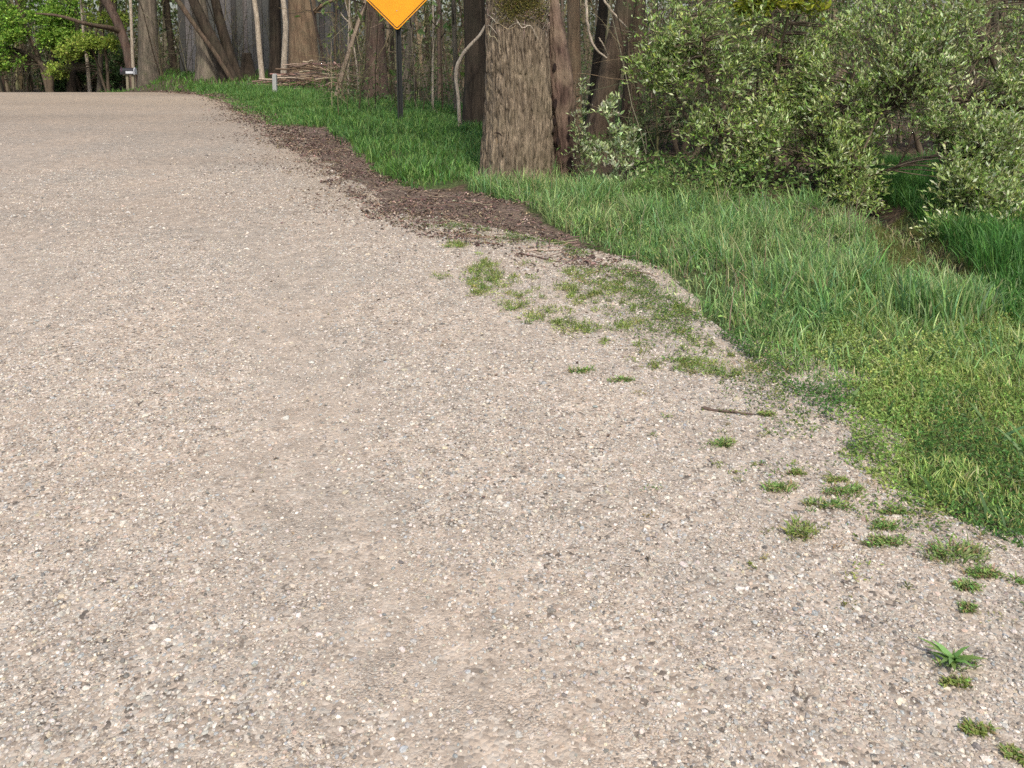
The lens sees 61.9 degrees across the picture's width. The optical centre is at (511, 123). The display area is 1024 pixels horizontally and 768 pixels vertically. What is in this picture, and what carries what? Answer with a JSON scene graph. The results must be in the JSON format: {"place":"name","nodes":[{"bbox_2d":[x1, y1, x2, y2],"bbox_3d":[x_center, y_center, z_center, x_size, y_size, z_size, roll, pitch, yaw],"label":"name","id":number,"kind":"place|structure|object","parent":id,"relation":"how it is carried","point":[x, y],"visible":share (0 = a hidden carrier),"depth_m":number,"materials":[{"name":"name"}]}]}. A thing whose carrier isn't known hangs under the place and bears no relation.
{"place":"outdoors","nodes":[
{"label":"outdoors","id":0,"kind":"place"},
{"bbox_2d":[13,0,983,36],"label":"sky","id":1,"kind":"structure","parent":0,"point":[422,15],"materials":[{"name":"white"}]},
{"bbox_2d":[0,92,1023,767],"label":"gravel road","id":2,"kind":"structure","parent":0,"point":[152,124],"depth_m":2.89,"materials":[{"name":"beige gravel"}]},
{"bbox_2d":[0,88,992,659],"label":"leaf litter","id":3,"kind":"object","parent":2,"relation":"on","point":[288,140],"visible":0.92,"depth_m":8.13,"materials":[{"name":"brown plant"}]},
{"bbox_2d":[519,253,559,261],"bbox_3d":[0.192,0.955,6.095,0.369,0.017,0.023,5,8,40],"label":"stick","id":4,"kind":"object","parent":2,"relation":"on","point":[536,256],"visible":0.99,"depth_m":6.12,"materials":[{"name":"brown wood"}]},
{"bbox_2d":[525,248,560,251],"bbox_3d":[0.230,0.932,6.296,0.264,0.023,0.031,0,6,-3],"label":"stick","id":5,"kind":"object","parent":2,"relation":"on","point":[529,250],"visible":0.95,"depth_m":6.29,"materials":[{"name":"brown wood"}]},
{"bbox_2d":[567,364,595,373],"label":"weed tuft","id":6,"kind":"object","parent":2,"relation":"on","point":[581,370],"visible":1,"depth_m":4.04,"materials":[{"name":"green plant"}]},
{"bbox_2d":[607,374,634,382],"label":"weed tuft","id":7,"kind":"object","parent":2,"relation":"on","point":[626,379],"visible":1,"depth_m":3.94,"materials":[{"name":"green plant"}]},
{"bbox_2d":[662,354,689,362],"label":"weed tuft","id":8,"kind":"object","parent":2,"relation":"on","point":[674,359],"visible":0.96,"depth_m":4.18,"materials":[{"name":"green plant"}]},
{"bbox_2d":[709,436,736,447],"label":"weed tuft","id":9,"kind":"object","parent":2,"relation":"on","point":[721,441],"visible":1,"depth_m":3.33,"materials":[{"name":"green plant"}]},
{"bbox_2d":[701,406,752,414],"bbox_3d":[0.909,1.216,3.613,0.213,0.020,0.018,2,6,15],"label":"stick","id":10,"kind":"object","parent":2,"relation":"on","point":[714,410],"visible":0.98,"depth_m":3.61,"materials":[{"name":"brown wood"}]},
{"bbox_2d":[757,409,775,416],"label":"weed tuft","id":11,"kind":"object","parent":2,"relation":"on","point":[763,412],"visible":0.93,"depth_m":3.59,"materials":[{"name":"green plant"}]},
{"bbox_2d":[759,478,799,492],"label":"weed tuft","id":12,"kind":"object","parent":2,"relation":"on","point":[777,485],"visible":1,"depth_m":3.00,"materials":[{"name":"green plant"}]},
{"bbox_2d":[786,466,806,475],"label":"weed tuft","id":13,"kind":"object","parent":2,"relation":"on","point":[795,471],"visible":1,"depth_m":3.10,"materials":[{"name":"green plant"}]},
{"bbox_2d":[779,514,822,541],"bbox_3d":[0.918,1.304,2.735,0.159,0.038,0.122,-5,8,-38],"label":"weed tuft","id":14,"kind":"object","parent":2,"relation":"on","point":[807,530],"visible":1,"depth_m":2.73,"materials":[{"name":"green plant"}]},
{"bbox_2d":[800,493,857,510],"bbox_3d":[1.076,1.282,2.897,0.202,0.041,0.083,1,6,10],"label":"weed tuft","id":15,"kind":"object","parent":2,"relation":"on","point":[831,504],"visible":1,"depth_m":2.89,"materials":[{"name":"green plant"}]},
{"bbox_2d":[825,474,848,482],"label":"weed tuft","id":16,"kind":"object","parent":2,"relation":"on","point":[831,478],"visible":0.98,"depth_m":3.05,"materials":[{"name":"green plant"}]},
{"bbox_2d":[818,479,869,496],"bbox_3d":[1.155,1.274,2.976,0.187,0.050,0.108,0,6,0],"label":"weed tuft","id":17,"kind":"object","parent":2,"relation":"on","point":[854,488],"visible":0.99,"depth_m":2.97,"materials":[{"name":"green plant"}]},
{"bbox_2d":[868,517,902,530],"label":"weed tuft","id":18,"kind":"object","parent":2,"relation":"on","point":[883,522],"visible":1,"depth_m":2.77,"materials":[{"name":"green plant"}]},
{"bbox_2d":[863,532,914,547],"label":"weed tuft","id":19,"kind":"object","parent":2,"relation":"on","point":[879,540],"visible":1,"depth_m":2.68,"materials":[{"name":"green plant"}]},
{"bbox_2d":[875,503,912,516],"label":"weed tuft","id":20,"kind":"object","parent":2,"relation":"on","point":[892,507],"visible":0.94,"depth_m":2.85,"materials":[{"name":"green plant"}]},
{"bbox_2d":[918,637,985,672],"bbox_3d":[1.115,1.355,2.150,0.156,0.062,0.100,1,6,7],"label":"weed tuft","id":21,"kind":"object","parent":2,"relation":"on","point":[954,658],"visible":1,"depth_m":2.16,"materials":[{"name":"green plant"}]},
{"bbox_2d":[938,672,973,688],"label":"weed tuft","id":22,"kind":"object","parent":2,"relation":"on","point":[962,681],"visible":1,"depth_m":2.10,"materials":[{"name":"green plant"}]},
{"bbox_2d":[916,531,996,564],"bbox_3d":[1.363,1.310,2.617,0.281,0.048,0.160,0,6,0],"label":"weed tuft","id":23,"kind":"object","parent":2,"relation":"on","point":[972,552],"visible":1,"depth_m":2.62,"materials":[{"name":"green plant"}]},
{"bbox_2d":[951,577,983,593],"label":"weed tuft","id":24,"kind":"object","parent":2,"relation":"on","point":[962,583],"visible":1,"depth_m":2.47,"materials":[{"name":"green plant"}]},
{"bbox_2d":[956,599,978,613],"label":"weed tuft","id":25,"kind":"object","parent":2,"relation":"on","point":[965,606],"visible":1,"depth_m":2.37,"materials":[{"name":"green plant"}]},
{"bbox_2d":[957,717,1002,737],"bbox_3d":[1.072,1.389,1.961,0.100,0.029,0.062,0,6,0],"label":"weed tuft","id":26,"kind":"object","parent":2,"relation":"on","point":[969,728],"visible":1,"depth_m":1.96,"materials":[{"name":"green plant"}]},
{"bbox_2d":[957,561,1005,578],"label":"weed tuft","id":27,"kind":"object","parent":2,"relation":"on","point":[990,571],"visible":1,"depth_m":2.53,"materials":[{"name":"green plant"}]},
{"bbox_2d":[995,742,1023,766],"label":"weed tuft","id":28,"kind":"object","parent":2,"relation":"on","point":[1007,750],"visible":1,"depth_m":1.89,"materials":[{"name":"green plant"}]},
{"bbox_2d":[1002,571,1023,584],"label":"weed tuft","id":29,"kind":"object","parent":2,"relation":"on","point":[1020,580],"visible":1,"depth_m":2.50,"materials":[{"name":"green plant"}]},
{"bbox_2d":[0,36,1023,531],"bbox_3d":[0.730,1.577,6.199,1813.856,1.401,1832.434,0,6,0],"label":"ground","id":30,"kind":"structure","parent":0,"point":[456,186],"depth_m":7.44,"materials":[{"name":"soil"}]},
{"bbox_2d":[0,0,87,91],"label":"arching tree","id":31,"kind":"object","parent":30,"relation":"on","point":[14,21],"visible":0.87,"depth_m":37.25,"materials":[{"name":"green plant"}]},
{"bbox_2d":[60,0,76,91],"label":"slim dark tree","id":32,"kind":"object","parent":30,"relation":"on","point":[71,84],"visible":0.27,"depth_m":38.85,"materials":[{"name":"brown plant"}]},
{"bbox_2d":[35,0,136,89],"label":"slanting tree","id":33,"kind":"object","parent":30,"relation":"on","point":[118,27],"visible":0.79,"depth_m":34.11,"materials":[{"name":"brown plant"}]},
{"bbox_2d":[36,31,137,91],"bbox_3d":[-19.875,-2.886,40.552,4.549,3.267,3.362,0,6,0],"label":"green shrub","id":34,"kind":"object","parent":30,"relation":"on","point":[113,78],"visible":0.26,"depth_m":40.00,"materials":[{"name":"green plant"}]},
{"bbox_2d":[41,0,137,91],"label":"young maple","id":35,"kind":"object","parent":30,"relation":"on","point":[78,47],"visible":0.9,"depth_m":35.48,"materials":[{"name":"green plant"}]},
{"bbox_2d":[96,1,103,91],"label":"slim grey tree","id":36,"kind":"object","parent":30,"relation":"on","point":[100,63],"visible":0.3,"depth_m":37.38,"materials":[{"name":"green plant"}]},
{"bbox_2d":[120,66,136,89],"bbox_3d":[-14.373,-1.468,32.019,0.542,1.383,0.239,0,6,0],"label":"mailbox","id":37,"kind":"object","parent":30,"relation":"on","point":[127,72],"visible":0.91,"depth_m":31.94,"materials":[{"name":"grey wood"}]},
{"bbox_2d":[129,0,135,86],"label":"pole","id":38,"kind":"object","parent":30,"relation":"on","point":[131,36],"visible":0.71,"depth_m":32.99,"materials":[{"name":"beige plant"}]},
{"bbox_2d":[136,0,160,86],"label":"grey tree","id":39,"kind":"object","parent":30,"relation":"on","point":[147,67],"visible":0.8,"depth_m":33.53,"materials":[{"name":"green plant"}]},
{"bbox_2d":[191,0,218,81],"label":"leaning dark tree","id":40,"kind":"object","parent":30,"relation":"on","point":[206,67],"visible":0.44,"depth_m":28.11,"materials":[{"name":"grey plant"}]},
{"bbox_2d":[175,0,234,81],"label":"leaning dark tree","id":41,"kind":"object","parent":30,"relation":"on","point":[180,4],"visible":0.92,"depth_m":27.41,"materials":[{"name":"brown plant"}]},
{"bbox_2d":[188,0,238,81],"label":"leaning dark tree","id":42,"kind":"object","parent":30,"relation":"on","point":[205,25],"visible":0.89,"depth_m":27.73,"materials":[{"name":"brown plant"}]},
{"bbox_2d":[211,0,243,80],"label":"leaning dark tree","id":43,"kind":"object","parent":30,"relation":"on","point":[224,37],"visible":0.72,"depth_m":28.52,"materials":[{"name":"brown plant"}]},
{"bbox_2d":[240,53,256,77],"bbox_3d":[-9.422,-2.051,30.408,0.709,0.961,0.677,4,7,31],"label":"broken stump","id":44,"kind":"object","parent":30,"relation":"on","point":[247,67],"visible":0.84,"depth_m":30.26,"materials":[{"name":"brown wood"}]},
{"bbox_2d":[252,0,265,81],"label":"slanting pale tree","id":45,"kind":"object","parent":30,"relation":"on","point":[258,43],"visible":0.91,"depth_m":27.31,"materials":[{"name":"beige plant"}]},
{"bbox_2d":[178,0,351,72],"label":"barn","id":46,"kind":"structure","parent":30,"relation":"on","point":[248,21],"depth_m":34.30,"materials":[{"name":"grey wood"}]},
{"bbox_2d":[268,0,281,78],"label":"dark straight tree","id":47,"kind":"object","parent":30,"relation":"on","point":[275,51],"visible":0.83,"depth_m":29.20,"materials":[{"name":"brown plant"}]},
{"bbox_2d":[272,74,277,90],"bbox_3d":[-6.021,-0.944,21.673,0.100,0.655,0.100,0,6,0],"label":"wooden stake","id":48,"kind":"object","parent":30,"relation":"on","point":[274,81],"visible":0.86,"depth_m":21.62,"materials":[{"name":"white wood"}]},
{"bbox_2d":[280,0,287,82],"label":"birch tree","id":49,"kind":"object","parent":30,"relation":"on","point":[284,37],"visible":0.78,"depth_m":25.80,"materials":[{"name":"beige plant"}]},
{"bbox_2d":[287,0,336,83],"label":"tan tree","id":50,"kind":"object","parent":30,"relation":"on","point":[304,21],"visible":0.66,"depth_m":26.97,"materials":[{"name":"brown plant"}]},
{"bbox_2d":[249,60,402,88],"bbox_3d":[-5.258,-1.441,24.457,4.676,0.891,1.780,0,6,0],"label":"brush pile","id":51,"kind":"object","parent":30,"relation":"on","point":[283,78],"visible":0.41,"depth_m":24.45,"materials":[{"name":"brown plant"}]},
{"bbox_2d":[295,0,359,93],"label":"sapling","id":52,"kind":"object","parent":30,"relation":"on","point":[348,20],"visible":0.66,"depth_m":21.88,"materials":[{"name":"brown plant"}]},
{"bbox_2d":[317,0,339,73],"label":"sapling","id":53,"kind":"object","parent":30,"relation":"on","point":[334,31],"visible":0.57,"depth_m":28.83,"materials":[{"name":"brown plant"}]},
{"bbox_2d":[321,0,385,91],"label":"sapling","id":54,"kind":"object","parent":30,"relation":"on","point":[351,30],"visible":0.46,"depth_m":21.90,"materials":[{"name":"brown plant"}]},
{"bbox_2d":[361,2,388,99],"bbox_3d":[-3.385,-6.202,19.697,7.250,11.441,6.172,0,6,0],"label":"reddish tree","id":55,"kind":"object","parent":30,"relation":"on","point":[370,10],"visible":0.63,"depth_m":20.22,"materials":[{"name":"brown plant"}]},
{"bbox_2d":[98,66,683,189],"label":"verge grass","id":56,"kind":"structure","parent":30,"relation":"on","point":[284,99],"depth_m":14.51,"materials":[{"name":"green plant"}]},
{"bbox_2d":[389,26,393,94],"bbox_3d":[-2.636,-4.708,21.683,3.907,8.085,2.981,5,8,38],"label":"narrow tree","id":57,"kind":"object","parent":30,"relation":"on","point":[392,54],"visible":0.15,"depth_m":21.88,"materials":[{"name":"brown plant"}]},
{"bbox_2d":[367,0,426,119],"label":"warning sign","id":58,"kind":"object","parent":30,"relation":"on","point":[396,14],"visible":0.91,"depth_m":14.68,"materials":[{"name":"metal"}]},
{"bbox_2d":[403,12,415,102],"bbox_3d":[-1.908,-4.087,18.634,4.132,7.444,2.636,3,7,26],"label":"narrow tree","id":59,"kind":"object","parent":30,"relation":"on","point":[407,52],"visible":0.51,"depth_m":18.50,"materials":[{"name":"brown plant"}]},
{"bbox_2d":[357,0,464,107],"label":"sapling","id":60,"kind":"object","parent":30,"relation":"on","point":[391,72],"visible":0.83,"depth_m":16.72,"materials":[{"name":"brown plant"}]},
{"bbox_2d":[377,13,445,101],"bbox_3d":[-1.653,-2.338,17.642,2.110,4.179,2.517,-3,7,-23],"label":"sapling","id":61,"kind":"object","parent":30,"relation":"on","point":[405,30],"visible":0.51,"depth_m":17.92,"materials":[{"name":"brown plant"}]},
{"bbox_2d":[403,0,463,112],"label":"sapling","id":62,"kind":"object","parent":30,"relation":"on","point":[431,17],"visible":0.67,"depth_m":16.95,"materials":[{"name":"brown plant"}]},
{"bbox_2d":[418,0,485,114],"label":"sapling","id":63,"kind":"object","parent":30,"relation":"on","point":[454,32],"visible":0.8,"depth_m":16.40,"materials":[{"name":"brown plant"}]},
{"bbox_2d":[454,25,484,125],"bbox_3d":[-0.665,-0.756,13.897,0.558,1.802,0.067,0,6,0],"label":"bent sapling","id":64,"kind":"object","parent":30,"relation":"on","point":[463,53],"visible":0.9,"depth_m":13.87,"materials":[{"name":"grey plant"}]},
{"bbox_2d":[461,0,485,125],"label":"dark tree","id":65,"kind":"object","parent":30,"relation":"on","point":[474,97],"visible":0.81,"depth_m":14.42,"materials":[{"name":"brown plant"}]},
{"bbox_2d":[0,0,1021,89],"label":"wood","id":66,"kind":"object","parent":30,"relation":"on","point":[121,4],"depth_m":47.27,"materials":[{"name":"plant"}]},
{"bbox_2d":[0,0,1023,158],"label":"thicket","id":67,"kind":"object","parent":30,"relation":"on","point":[354,38],"visible":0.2,"depth_m":19.97,"materials":[{"name":"brown plant"}]},
{"bbox_2d":[478,0,557,185],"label":"tree","id":68,"kind":"object","parent":30,"relation":"on","point":[517,127],"visible":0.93,"depth_m":8.75,"materials":[{"name":"brown plant"}]},
{"bbox_2d":[546,0,576,175],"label":"snag","id":69,"kind":"object","parent":30,"relation":"on","point":[562,89],"visible":0.8,"depth_m":9.18,"materials":[{"name":"brown wood"}]},
{"bbox_2d":[567,0,583,135],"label":"mossy tree","id":70,"kind":"object","parent":30,"relation":"on","point":[573,30],"visible":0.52,"depth_m":13.06,"materials":[{"name":"beige plant"}]},
{"bbox_2d":[561,72,593,178],"bbox_3d":[0.739,0.049,8.945,0.374,1.174,0.430,4,7,34],"label":"leafy sprout","id":71,"kind":"object","parent":30,"relation":"on","point":[579,132],"visible":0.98,"depth_m":8.92,"materials":[{"name":"green plant"}]},
{"bbox_2d":[145,0,1021,207],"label":"understorey leaves","id":72,"kind":"object","parent":30,"relation":"on","point":[662,169],"visible":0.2,"depth_m":8.67,"materials":[{"name":"green plant"}]},
{"bbox_2d":[584,0,608,124],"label":"slim dark tree","id":73,"kind":"object","parent":30,"relation":"on","point":[600,32],"visible":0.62,"depth_m":14.08,"materials":[{"name":"brown plant"}]},
{"bbox_2d":[581,0,636,143],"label":"leaning tree","id":74,"kind":"object","parent":30,"relation":"on","point":[609,68],"visible":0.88,"depth_m":12.05,"materials":[{"name":"brown plant"}]},
{"bbox_2d":[586,91,646,190],"bbox_3d":[1.019,0.191,8.341,0.604,1.038,0.413,0,6,0],"label":"leafy sprout","id":75,"kind":"object","parent":30,"relation":"on","point":[619,138],"visible":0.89,"depth_m":8.37,"materials":[{"name":"green plant"}]},
{"bbox_2d":[618,0,645,135],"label":"upright tree","id":76,"kind":"object","parent":30,"relation":"on","point":[625,105],"visible":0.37,"depth_m":12.48,"materials":[{"name":"brown plant"}]},
{"bbox_2d":[660,163,703,194],"bbox_3d":[1.627,0.591,8.116,0.478,0.438,0.417,-2,6,-21],"label":"leafy sprout","id":77,"kind":"object","parent":30,"relation":"on","point":[680,180],"visible":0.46,"depth_m":8.09,"materials":[{"name":"green plant"}]},
{"bbox_2d":[396,217,1023,547],"bbox_3d":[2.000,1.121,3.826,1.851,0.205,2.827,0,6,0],"label":"short grass","id":78,"kind":"structure","parent":30,"relation":"on","point":[967,474],"depth_m":3.59,"materials":[{"name":"green plant"}]},
{"bbox_2d":[431,238,1023,626],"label":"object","id":79,"kind":"object","parent":30,"relation":"on","point":[618,282],"visible":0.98,"depth_m":4.73,"materials":[{"name":"green plant"}]},
{"bbox_2d":[609,0,845,156],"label":"green shrub","id":80,"kind":"object","parent":30,"relation":"on","point":[666,112],"visible":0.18,"depth_m":10.94,"materials":[{"name":"green plant"}]},
{"bbox_2d":[620,0,911,216],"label":"silvery shrub","id":81,"kind":"object","parent":30,"relation":"on","point":[836,150],"visible":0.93,"depth_m":8.16,"materials":[{"name":"green plant"}]},
{"bbox_2d":[725,0,831,172],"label":"young maple","id":82,"kind":"object","parent":30,"relation":"on","point":[783,4],"visible":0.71,"depth_m":8.21,"materials":[{"name":"green plant"}]},
{"bbox_2d":[793,183,864,224],"bbox_3d":[2.615,0.801,7.091,0.588,0.648,0.557,0,6,0],"label":"leafy sprout","id":83,"kind":"object","parent":30,"relation":"on","point":[825,214],"visible":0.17,"depth_m":7.04,"materials":[{"name":"green plant"}]},
{"bbox_2d":[793,0,1023,155],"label":"green shrub","id":84,"kind":"object","parent":30,"relation":"on","point":[918,147],"visible":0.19,"depth_m":11.02,"materials":[{"name":"green plant"}]},
{"bbox_2d":[864,207,984,286],"bbox_3d":[2.931,0.908,6.338,0.830,0.262,2.598,1,6,10],"label":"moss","id":85,"kind":"object","parent":30,"relation":"on","point":[908,242],"visible":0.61,"depth_m":6.26,"materials":[{"name":"green plant"}]},
{"bbox_2d":[828,0,1023,243],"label":"silvery shrub","id":86,"kind":"object","parent":30,"relation":"on","point":[994,138],"visible":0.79,"depth_m":7.59,"materials":[{"name":"green plant"}]},
{"bbox_2d":[457,146,1023,390],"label":"tall grass","id":87,"kind":"structure","parent":0,"point":[841,277],"depth_m":5.80,"materials":[{"name":"green plant"}]}
]}

